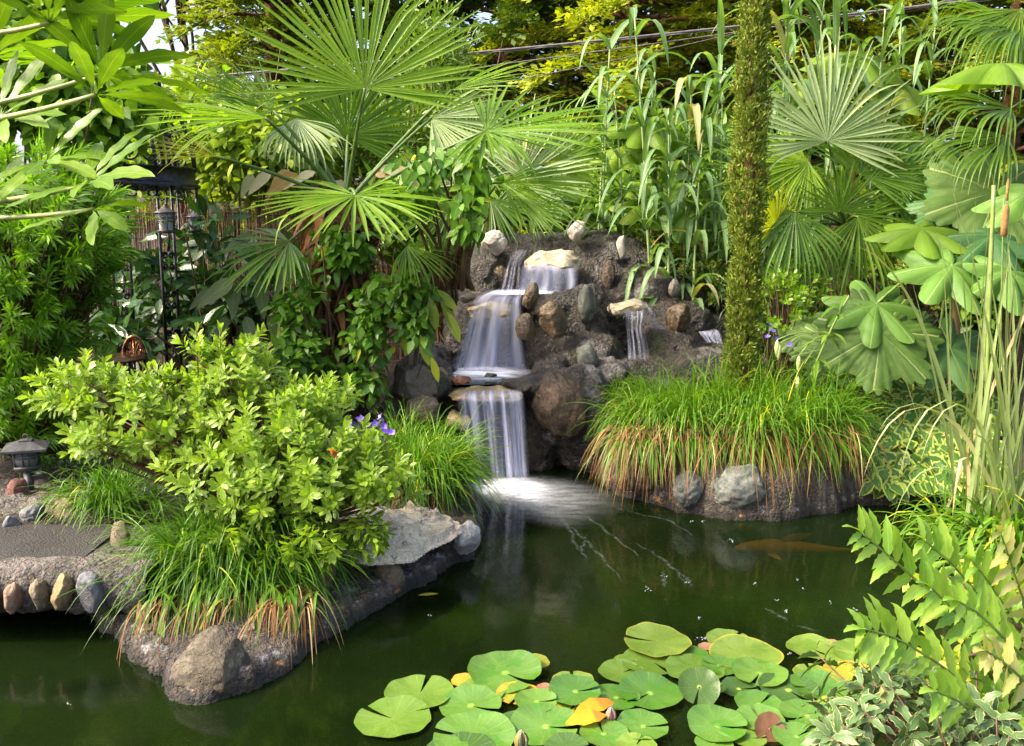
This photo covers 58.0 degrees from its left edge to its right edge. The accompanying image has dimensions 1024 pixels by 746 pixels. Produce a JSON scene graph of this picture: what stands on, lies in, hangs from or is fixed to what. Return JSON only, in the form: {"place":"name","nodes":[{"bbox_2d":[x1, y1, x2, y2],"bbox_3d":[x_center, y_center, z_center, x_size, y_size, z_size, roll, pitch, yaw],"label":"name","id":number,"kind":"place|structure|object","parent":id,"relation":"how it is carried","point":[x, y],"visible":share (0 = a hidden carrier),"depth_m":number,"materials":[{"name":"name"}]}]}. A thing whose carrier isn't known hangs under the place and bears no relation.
{"place":"outdoors","nodes":[
{"label":"outdoors","id":0,"kind":"place"},
{"bbox_2d":[0,524,112,560],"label":"path","id":1,"kind":"structure","parent":0,"point":[37,541],"depth_m":3.69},
{"bbox_2d":[14,0,1004,232],"label":"sky","id":2,"kind":"structure","parent":0,"point":[155,30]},
{"bbox_2d":[0,465,1023,745],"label":"pond water","id":3,"kind":"structure","parent":0,"point":[564,569],"depth_m":3.55,"materials":[{"name":"liquid"}]},
{"bbox_2d":[354,695,430,737],"bbox_3d":[-0.365,1.055,2.835,0.234,0.018,0.238,0,9,0],"label":"lily pad","id":4,"kind":"object","parent":3,"relation":"on","point":[403,715],"visible":1,"depth_m":2.84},
{"bbox_2d":[384,674,453,710],"bbox_3d":[-0.299,1.032,2.986,0.226,0.015,0.219,0,9,0],"label":"lily pad","id":5,"kind":"object","parent":3,"relation":"on","point":[435,691],"visible":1,"depth_m":3.01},
{"bbox_2d":[439,683,501,716],"bbox_3d":[-0.131,1.035,2.901,0.197,0.026,0.200,0,9,0],"label":"lily pad","id":6,"kind":"object","parent":3,"relation":"on","point":[475,694],"visible":0.91,"depth_m":2.93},
{"bbox_2d":[433,711,515,745],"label":"lily pad","id":7,"kind":"object","parent":3,"relation":"on","point":[497,728],"visible":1,"depth_m":2.76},
{"bbox_2d":[467,650,541,693],"bbox_3d":[-0.025,0.995,3.089,0.248,0.040,0.247,0,9,0],"label":"lily pad","id":8,"kind":"object","parent":3,"relation":"on","point":[490,670],"visible":1,"depth_m":3.11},
{"bbox_2d":[474,478,541,497],"bbox_3d":[-0.032,0.666,5.242,0.636,0.020,0.685,0,9,0],"label":"foam","id":9,"kind":"object","parent":3,"relation":"on","point":[523,485],"visible":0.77,"depth_m":5.28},
{"bbox_2d":[511,703,576,745],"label":"lily pad","id":10,"kind":"object","parent":3,"relation":"on","point":[535,722],"visible":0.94,"depth_m":2.80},
{"bbox_2d":[565,698,613,725],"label":"folded leaf","id":11,"kind":"object","parent":10,"relation":"on","point":[587,711],"visible":1,"depth_m":2.79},
{"bbox_2d":[549,674,600,704],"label":"lily pad","id":12,"kind":"object","parent":3,"relation":"on","point":[566,688],"visible":0.95,"depth_m":2.97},
{"bbox_2d":[579,719,628,745],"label":"lily pad","id":13,"kind":"object","parent":3,"relation":"on","point":[610,734],"visible":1,"depth_m":2.73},
{"bbox_2d":[598,658,643,682],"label":"lily pad","id":14,"kind":"object","parent":3,"relation":"on","point":[613,669],"visible":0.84,"depth_m":3.15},
{"bbox_2d":[617,708,668,738],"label":"lily pad","id":15,"kind":"object","parent":3,"relation":"on","point":[639,720],"visible":1,"depth_m":2.78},
{"bbox_2d":[622,643,669,674],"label":"lily pad","id":16,"kind":"object","parent":3,"relation":"on","point":[646,662],"visible":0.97,"depth_m":3.20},
{"bbox_2d":[617,671,682,709],"bbox_3d":[0.446,1.022,2.982,0.210,0.029,0.210,0,9,0],"label":"lily pad","id":17,"kind":"object","parent":3,"relation":"on","point":[661,691],"visible":1,"depth_m":2.99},
{"bbox_2d":[624,622,691,656],"bbox_3d":[0.522,0.957,3.326,0.241,0.022,0.246,0,9,0],"label":"lily pad","id":18,"kind":"object","parent":3,"relation":"on","point":[663,638],"visible":1,"depth_m":3.33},
{"bbox_2d":[664,653,724,678],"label":"lily pad","id":19,"kind":"object","parent":3,"relation":"on","point":[676,665],"visible":0.6,"depth_m":3.17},
{"bbox_2d":[678,667,719,703],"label":"lily pad","id":20,"kind":"object","parent":3,"relation":"on","point":[703,682],"visible":0.96,"depth_m":2.95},
{"bbox_2d":[687,704,746,741],"bbox_3d":[0.617,1.046,2.764,0.178,0.030,0.182,0,9,0],"label":"lily pad","id":21,"kind":"object","parent":3,"relation":"on","point":[705,721],"visible":1,"depth_m":2.78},
{"bbox_2d":[709,634,783,667],"bbox_3d":[0.818,0.978,3.231,0.256,0.024,0.252,0,9,0],"label":"lily pad","id":22,"kind":"object","parent":3,"relation":"on","point":[734,646],"visible":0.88,"depth_m":3.27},
{"bbox_2d":[734,689,781,716],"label":"lily pad","id":23,"kind":"object","parent":3,"relation":"on","point":[752,697],"visible":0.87,"depth_m":2.93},
{"bbox_2d":[731,657,788,685],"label":"lily pad","id":24,"kind":"object","parent":3,"relation":"on","point":[748,669],"visible":1,"depth_m":3.10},
{"bbox_2d":[754,711,784,741],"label":"lily pad","id":25,"kind":"object","parent":3,"relation":"on","point":[765,722],"visible":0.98,"depth_m":2.74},
{"bbox_2d":[758,673,818,700],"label":"lily pad","id":26,"kind":"object","parent":3,"relation":"on","point":[781,692],"visible":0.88,"depth_m":3.01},
{"bbox_2d":[772,721,817,745],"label":"lily pad","id":27,"kind":"object","parent":3,"relation":"on","point":[789,734],"visible":0.81,"depth_m":2.71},
{"bbox_2d":[779,699,833,730],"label":"lily pad","id":28,"kind":"object","parent":3,"relation":"on","point":[792,708],"visible":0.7,"depth_m":2.85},
{"bbox_2d":[786,633,831,658],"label":"lily pad","id":29,"kind":"object","parent":3,"relation":"on","point":[800,644],"visible":0.91,"depth_m":3.32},
{"bbox_2d":[790,670,840,699],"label":"lily pad","id":30,"kind":"object","parent":3,"relation":"on","point":[818,677],"visible":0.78,"depth_m":3.04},
{"bbox_2d":[841,178,1023,540],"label":"cattail","id":31,"kind":"object","parent":3,"relation":"in","point":[1004,477],"visible":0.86,"depth_m":4.17},
{"bbox_2d":[868,463,1023,587],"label":"water iris","id":32,"kind":"object","parent":3,"relation":"in","point":[983,531],"visible":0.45,"depth_m":4.14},
{"bbox_2d":[0,233,1023,525],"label":"ground","id":33,"kind":"structure","parent":0,"point":[6,467],"depth_m":4.66,"materials":[{"name":"soil"}]},
{"bbox_2d":[0,112,144,477],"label":"fine leaved shrub","id":34,"kind":"object","parent":33,"relation":"on","point":[47,277],"visible":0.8,"depth_m":4.47,"materials":[{"name":"green plant"}]},
{"bbox_2d":[0,477,155,522],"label":"rubble shoulder","id":35,"kind":"object","parent":33,"relation":"on","point":[9,503],"visible":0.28,"depth_m":4.11},
{"bbox_2d":[0,434,50,490],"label":"path light","id":36,"kind":"object","parent":35,"relation":"on","point":[26,453],"visible":0.99,"depth_m":4.19,"materials":[{"name":"grey stone"}]},
{"bbox_2d":[41,447,115,481],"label":"creeping flower","id":37,"kind":"object","parent":33,"relation":"on","point":[68,460],"visible":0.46,"depth_m":4.38,"materials":[{"name":"green plant"}]},
{"bbox_2d":[0,0,184,425],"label":"climbing shrub","id":38,"kind":"object","parent":33,"relation":"on","point":[105,127],"visible":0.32,"depth_m":4.98,"materials":[{"name":"green plant"}]},
{"bbox_2d":[0,457,187,531],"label":"sedge clump","id":39,"kind":"object","parent":33,"relation":"on","point":[119,493],"visible":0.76,"depth_m":4.02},
{"bbox_2d":[0,525,193,615],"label":"footbridge","id":40,"kind":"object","parent":33,"relation":"on","point":[32,584],"visible":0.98,"depth_m":3.37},
{"bbox_2d":[0,0,209,244],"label":"umbrella tree","id":41,"kind":"object","parent":33,"relation":"on","point":[85,17],"visible":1,"depth_m":2.51,"materials":[{"name":"green plant"}]},
{"bbox_2d":[76,335,152,390],"bbox_3d":[-2.424,0.064,5.636,0.408,0.552,0.413,0,9,0],"label":"garden chair","id":42,"kind":"object","parent":33,"relation":"on","point":[124,357],"visible":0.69,"depth_m":5.75,"materials":[{"name":"brown metal"}]},
{"bbox_2d":[38,82,201,394],"bbox_3d":[-2.776,-1.026,6.621,1.070,2.355,1.070,0,9,0],"label":"iron arbour","id":43,"kind":"object","parent":33,"relation":"on","point":[174,177],"visible":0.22,"depth_m":6.36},
{"bbox_2d":[128,0,263,264],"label":"thin tree","id":44,"kind":"object","parent":33,"relation":"on","point":[180,21],"visible":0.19,"depth_m":13.34,"materials":[{"name":"green plant"}]},
{"bbox_2d":[80,194,314,391],"bbox_3d":[-2.114,-0.511,6.542,1.808,1.482,1.472,0,9,0],"label":"dark shrub","id":45,"kind":"object","parent":33,"relation":"on","point":[147,323],"visible":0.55,"depth_m":6.43,"materials":[{"name":"green plant"}]},
{"bbox_2d":[110,40,355,344],"bbox_3d":[-2.330,-1.375,7.738,2.188,2.806,1.436,0,9,0],"label":"lime shrub","id":46,"kind":"object","parent":33,"relation":"on","point":[243,142],"visible":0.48,"depth_m":7.42,"materials":[{"name":"green plant"}]},
{"bbox_2d":[28,199,442,368],"bbox_3d":[-2.217,-0.667,7.573,3.298,1.549,0.412,0,9,0],"label":"reed fence","id":47,"kind":"object","parent":33,"relation":"on","point":[184,210],"visible":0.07,"depth_m":7.42,"materials":[{"name":"brown wood"}]},
{"bbox_2d":[189,233,311,413],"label":"leaved shrub","id":48,"kind":"object","parent":33,"relation":"on","point":[205,296],"visible":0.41,"depth_m":5.47,"materials":[{"name":"green plant"}]},
{"bbox_2d":[131,0,388,284],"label":"conifer","id":49,"kind":"object","parent":33,"relation":"on","point":[229,45],"visible":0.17,"depth_m":11.48,"materials":[{"name":"green plant"}]},
{"bbox_2d":[87,439,483,704],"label":"planting island","id":50,"kind":"structure","parent":33,"relation":"on","point":[269,661],"depth_m":3.37,"materials":[{"name":"stone"}]},
{"bbox_2d":[171,625,250,695],"bbox_3d":[-0.993,0.943,3.022,0.222,0.205,0.163,3,9,18],"label":"triangular boulder","id":51,"kind":"object","parent":50,"relation":"on","point":[215,658],"visible":0.94,"depth_m":2.98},
{"bbox_2d":[15,320,431,575],"bbox_3d":[-1.158,0.270,3.704,1.680,0.938,0.816,0,9,0],"label":"variegated shrub","id":52,"kind":"object","parent":50,"relation":"on","point":[245,447],"visible":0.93,"depth_m":3.63,"materials":[{"name":"green plant"}]},
{"bbox_2d":[54,458,396,652],"bbox_3d":[-1.138,0.804,3.690,1.380,1.026,1.232,0,9,0],"label":"sedge clump","id":53,"kind":"object","parent":50,"relation":"on","point":[185,566],"visible":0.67,"depth_m":3.45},
{"bbox_2d":[116,579,343,668],"bbox_3d":[-1.007,0.932,3.346,0.812,0.302,0.438,0,9,0],"label":"sedge fringe","id":54,"kind":"object","parent":50,"relation":"on","point":[280,612],"visible":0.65,"depth_m":3.31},
{"bbox_2d":[321,500,460,565],"bbox_3d":[-0.597,0.679,4.032,0.760,0.083,0.696,0,9,0],"label":"flagstone","id":55,"kind":"object","parent":50,"relation":"on","point":[417,536],"visible":0.51,"depth_m":3.97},
{"bbox_2d":[406,395,439,423],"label":"dark boulder","id":56,"kind":"object","parent":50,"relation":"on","point":[430,404],"visible":0.84,"depth_m":5.49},
{"bbox_2d":[351,397,526,545],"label":"sedge clump","id":57,"kind":"object","parent":50,"relation":"on","point":[435,468],"visible":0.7,"depth_m":4.51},
{"bbox_2d":[452,520,480,554],"bbox_3d":[-0.204,0.740,4.144,0.130,0.161,0.101,0,9,0],"label":"grey boulder","id":58,"kind":"object","parent":50,"relation":"on","point":[467,540],"visible":0.96,"depth_m":4.11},
{"bbox_2d":[175,0,469,240],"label":"conifer","id":59,"kind":"object","parent":33,"relation":"on","point":[253,6],"visible":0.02,"depth_m":15.49,"materials":[{"name":"green plant"}]},
{"bbox_2d":[241,164,427,346],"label":"pale leaved shrub","id":60,"kind":"object","parent":33,"relation":"on","point":[251,183],"visible":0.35,"depth_m":5.89,"materials":[{"name":"brown plant"}]},
{"bbox_2d":[131,0,623,426],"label":"fan palm","id":61,"kind":"object","parent":33,"relation":"on","point":[353,209],"visible":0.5,"depth_m":5.11,"materials":[{"name":"green plant"}]},
{"bbox_2d":[256,222,443,410],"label":"climbing vine","id":62,"kind":"object","parent":61,"relation":"attached to","point":[368,335],"visible":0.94,"depth_m":5.27,"materials":[{"name":"green plant"}]},
{"bbox_2d":[369,138,498,290],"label":"hanging vine","id":63,"kind":"object","parent":61,"relation":"hanging from","point":[472,199],"visible":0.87,"depth_m":4.99,"materials":[{"name":"green plant"}]},
{"bbox_2d":[245,0,521,277],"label":"conifer","id":64,"kind":"object","parent":33,"relation":"on","point":[463,24],"visible":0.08,"depth_m":12.36,"materials":[{"name":"green plant"}]},
{"bbox_2d":[300,0,502,342],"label":"narrow leaved shrub","id":65,"kind":"object","parent":33,"relation":"on","point":[369,158],"visible":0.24,"depth_m":8.14,"materials":[{"name":"green plant"}]},
{"bbox_2d":[393,357,439,404],"bbox_3d":[-0.575,0.087,5.586,0.281,0.350,0.176,-2,9,-12],"label":"dark boulder","id":66,"kind":"object","parent":33,"relation":"on","point":[408,384],"visible":0.79,"depth_m":5.52,"materials":[{"name":"stone"}]},
{"bbox_2d":[396,289,460,418],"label":"hanging leaf plant","id":67,"kind":"object","parent":33,"relation":"on","point":[453,325],"visible":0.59,"depth_m":5.26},
{"bbox_2d":[360,146,575,341],"bbox_3d":[-0.436,-0.941,7.653,2.036,1.978,1.271,-8,12,-42],"label":"broad leaved shrub","id":68,"kind":"object","parent":33,"relation":"on","point":[388,253],"visible":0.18,"depth_m":7.26,"materials":[{"name":"green plant"}]},
{"bbox_2d":[358,0,618,268],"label":"conifer","id":69,"kind":"object","parent":33,"relation":"on","point":[508,22],"visible":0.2,"depth_m":11.98,"materials":[{"name":"green plant"}]},
{"bbox_2d":[393,93,618,255],"bbox_3d":[-0.048,-1.005,6.864,1.665,2.071,0.538,0,9,0],"label":"fan palm","id":70,"kind":"object","parent":33,"relation":"on","point":[492,222],"visible":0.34,"depth_m":6.72,"materials":[{"name":"green plant"}]},
{"bbox_2d":[420,0,717,269],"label":"conifer","id":71,"kind":"object","parent":33,"relation":"on","point":[563,85],"visible":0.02,"depth_m":15.72,"materials":[{"name":"green plant"}]},
{"bbox_2d":[376,228,770,473],"bbox_3d":[0.424,-0.028,6.601,2.608,1.992,2.183,0,9,0],"label":"waterfall rockwork","id":72,"kind":"object","parent":33,"relation":"on","point":[619,344],"visible":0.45,"depth_m":6.20,"materials":[{"name":"stone"}]},
{"bbox_2d":[448,385,522,402],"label":"ledge slab","id":73,"kind":"structure","parent":72,"relation":"on","point":[460,393],"depth_m":5.46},
{"bbox_2d":[454,361,531,384],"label":"pool water","id":74,"kind":"structure","parent":72,"relation":"on","point":[518,367],"depth_m":6.25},
{"bbox_2d":[469,390,520,475],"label":"waterfall","id":75,"kind":"structure","parent":72,"relation":"on","point":[507,457],"depth_m":5.36,"materials":[{"name":"liquid"}]},
{"bbox_2d":[465,290,524,369],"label":"waterfall","id":76,"kind":"structure","parent":72,"relation":"on","point":[498,307],"depth_m":6.15,"materials":[{"name":"liquid"}]},
{"bbox_2d":[524,249,581,273],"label":"ledge slab","id":77,"kind":"structure","parent":72,"relation":"on","point":[562,260],"depth_m":6.44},
{"bbox_2d":[539,301,567,337],"bbox_3d":[0.264,-0.349,6.019,0.164,0.244,0.137,4,10,25],"label":"brown stone","id":78,"kind":"object","parent":72,"relation":"on","point":[552,322],"visible":1,"depth_m":5.98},
{"bbox_2d":[531,369,586,436],"bbox_3d":[0.284,0.181,5.545,0.312,0.410,0.192,-3,10,-21],"label":"rusty boulder","id":79,"kind":"object","parent":72,"relation":"on","point":[552,413],"visible":0.99,"depth_m":5.50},
{"bbox_2d":[578,284,595,324],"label":"green stone","id":80,"kind":"object","parent":72,"relation":"on","point":[586,304],"visible":1,"depth_m":6.05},
{"bbox_2d":[667,304,690,331],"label":"brown stone","id":81,"kind":"object","parent":72,"relation":"on","point":[678,317],"visible":1,"depth_m":6.13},
{"bbox_2d":[419,0,808,303],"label":"conifer","id":82,"kind":"object","parent":33,"relation":"on","point":[609,10],"visible":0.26,"depth_m":11.09,"materials":[{"name":"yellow plant"}]},
{"bbox_2d":[590,122,712,243],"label":"rice paper plant","id":83,"kind":"object","parent":33,"relation":"on","point":[632,133],"visible":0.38,"depth_m":6.94,"materials":[{"name":"green plant"}]},
{"bbox_2d":[548,0,783,319],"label":"giant reed","id":84,"kind":"object","parent":33,"relation":"on","point":[703,127],"visible":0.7,"depth_m":6.68,"materials":[{"name":"plant"}]},
{"bbox_2d":[618,223,731,313],"bbox_3d":[1.306,-0.613,7.070,1.002,1.107,0.661,6,11,31],"label":"golden euonymus","id":85,"kind":"object","parent":33,"relation":"on","point":[680,251],"visible":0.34,"depth_m":6.88,"materials":[{"name":"green plant"}]},
{"bbox_2d":[526,95,847,282],"bbox_3d":[1.600,-1.340,8.590,2.990,2.481,2.167,0,9,0],"label":"background shrub","id":86,"kind":"object","parent":33,"relation":"on","point":[592,218],"visible":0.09,"depth_m":8.10,"materials":[{"name":"green plant"}]},
{"bbox_2d":[560,342,910,515],"bbox_3d":[1.260,0.305,5.193,2.060,0.995,1.424,0,9,0],"label":"sedge clump","id":87,"kind":"object","parent":33,"relation":"on","point":[769,406],"visible":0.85,"depth_m":4.96,"materials":[{"name":"plant"}]},
{"bbox_2d":[593,0,930,305],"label":"conifer","id":88,"kind":"object","parent":33,"relation":"on","point":[678,61],"visible":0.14,"depth_m":11.52,"materials":[{"name":"green plant"}]},
{"bbox_2d":[596,396,1000,521],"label":"cement bank","id":89,"kind":"structure","parent":33,"relation":"on","point":[827,499],"depth_m":4.89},
{"bbox_2d":[614,457,655,490],"bbox_3d":[0.681,0.551,5.089,0.249,0.193,0.131,0,9,0],"label":"maroon boulder","id":90,"kind":"object","parent":89,"relation":"on","point":[635,481],"visible":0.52,"depth_m":5.04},
{"bbox_2d":[672,470,703,506],"bbox_3d":[0.927,0.608,4.876,0.169,0.204,0.142,0,9,0],"label":"granite boulder","id":91,"kind":"object","parent":89,"relation":"on","point":[692,496],"visible":0.96,"depth_m":4.83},
{"bbox_2d":[710,463,766,508],"bbox_3d":[1.181,0.589,4.801,0.291,0.249,0.190,0,9,0],"label":"granite boulder","id":92,"kind":"object","parent":89,"relation":"on","point":[724,487],"visible":0.94,"depth_m":4.74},
{"bbox_2d":[580,419,909,512],"bbox_3d":[1.211,0.491,4.869,1.737,0.486,0.537,0,9,0],"label":"sedge fringe","id":93,"kind":"object","parent":89,"relation":"on","point":[621,442],"visible":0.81,"depth_m":4.83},
{"bbox_2d":[719,0,776,414],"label":"slim cypress","id":94,"kind":"object","parent":89,"relation":"on","point":[750,114],"visible":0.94,"depth_m":5.06,"materials":[{"name":"green plant"}]},
{"bbox_2d":[752,247,833,391],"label":"green shrub","id":95,"kind":"object","parent":89,"relation":"on","point":[795,295],"visible":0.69,"depth_m":5.86,"materials":[{"name":"green plant"}]},
{"bbox_2d":[774,294,873,409],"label":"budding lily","id":96,"kind":"object","parent":89,"relation":"on","point":[777,347],"visible":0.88,"depth_m":5.12,"materials":[{"name":"green plant"}]},
{"bbox_2d":[704,261,935,387],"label":"strap leaved plant","id":97,"kind":"object","parent":33,"relation":"on","point":[767,328],"visible":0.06,"depth_m":6.35,"materials":[{"name":"green plant"}]},
{"bbox_2d":[706,25,956,394],"bbox_3d":[2.182,-0.993,6.185,1.847,2.505,0.829,-3,9,-18],"label":"silver fan palm","id":98,"kind":"object","parent":33,"relation":"on","point":[838,259],"visible":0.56,"depth_m":5.93,"materials":[{"name":"green plant"}]},
{"bbox_2d":[702,0,989,287],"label":"giant reed","id":99,"kind":"object","parent":33,"relation":"on","point":[789,12],"visible":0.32,"depth_m":6.97,"materials":[{"name":"plant"}]},
{"bbox_2d":[737,50,960,223],"bbox_3d":[2.705,-1.317,7.484,1.793,2.563,0.978,3,9,16],"label":"rice paper plant","id":100,"kind":"object","parent":33,"relation":"on","point":[872,74],"visible":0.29,"depth_m":7.21,"materials":[{"name":"green plant"}]},
{"bbox_2d":[716,0,1023,294],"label":"conifer","id":101,"kind":"object","parent":33,"relation":"on","point":[876,16],"visible":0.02,"depth_m":12.22,"materials":[{"name":"green plant"}]},
{"bbox_2d":[775,145,1023,396],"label":"giant rhubarb","id":102,"kind":"object","parent":33,"relation":"on","point":[939,204],"visible":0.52,"depth_m":5.43,"materials":[{"name":"green plant"}]},
{"bbox_2d":[787,0,1023,286],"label":"conifer","id":103,"kind":"object","parent":33,"relation":"on","point":[951,116],"visible":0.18,"depth_m":11.02,"materials":[{"name":"green plant"}]},
{"bbox_2d":[863,226,948,384],"bbox_3d":[2.622,-0.418,6.103,0.619,1.122,0.503,3,9,18],"label":"golden euonymus","id":104,"kind":"object","parent":33,"relation":"on","point":[909,290],"visible":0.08,"depth_m":6.06,"materials":[{"name":"green plant"}]},
{"bbox_2d":[796,641,1023,745],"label":"variegated shrub","id":105,"kind":"object","parent":33,"relation":"on","point":[875,701],"visible":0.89,"depth_m":2.23,"materials":[{"name":"green plant"}]},
{"bbox_2d":[802,119,1023,354],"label":"background shrub","id":106,"kind":"object","parent":33,"relation":"on","point":[974,324],"visible":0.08,"depth_m":7.17,"materials":[{"name":"green plant"}]},
{"bbox_2d":[821,220,1023,393],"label":"rice paper plant","id":107,"kind":"object","parent":33,"relation":"on","point":[924,261],"visible":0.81,"depth_m":5.29,"materials":[{"name":"green plant"}]},
{"bbox_2d":[839,377,1007,504],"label":"heart leaf plant","id":108,"kind":"object","parent":33,"relation":"on","point":[888,486],"visible":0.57,"depth_m":5.25,"materials":[{"name":"green plant"}]},
{"bbox_2d":[842,504,1023,740],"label":"mahonia","id":109,"kind":"object","parent":33,"relation":"on","point":[1001,643],"visible":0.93,"depth_m":2.44,"materials":[{"name":"green plant"}]},
{"bbox_2d":[902,558,1023,685],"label":"nandina","id":110,"kind":"object","parent":33,"relation":"on","point":[956,649],"visible":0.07,"depth_m":2.84,"materials":[{"name":"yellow plant"}]},
{"bbox_2d":[912,0,1023,194],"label":"shaggy palm","id":111,"kind":"object","parent":33,"relation":"on","point":[984,34],"visible":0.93,"depth_m":5.28,"materials":[{"name":"green plant"}]},
{"bbox_2d":[919,63,1023,227],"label":"rice paper plant","id":112,"kind":"object","parent":33,"relation":"on","point":[983,76],"visible":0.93,"depth_m":4.48,"materials":[{"name":"green plant"}]},
{"bbox_2d":[171,0,990,78],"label":"overhead cable","id":113,"kind":"object","parent":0,"point":[642,36],"visible":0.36,"depth_m":9.09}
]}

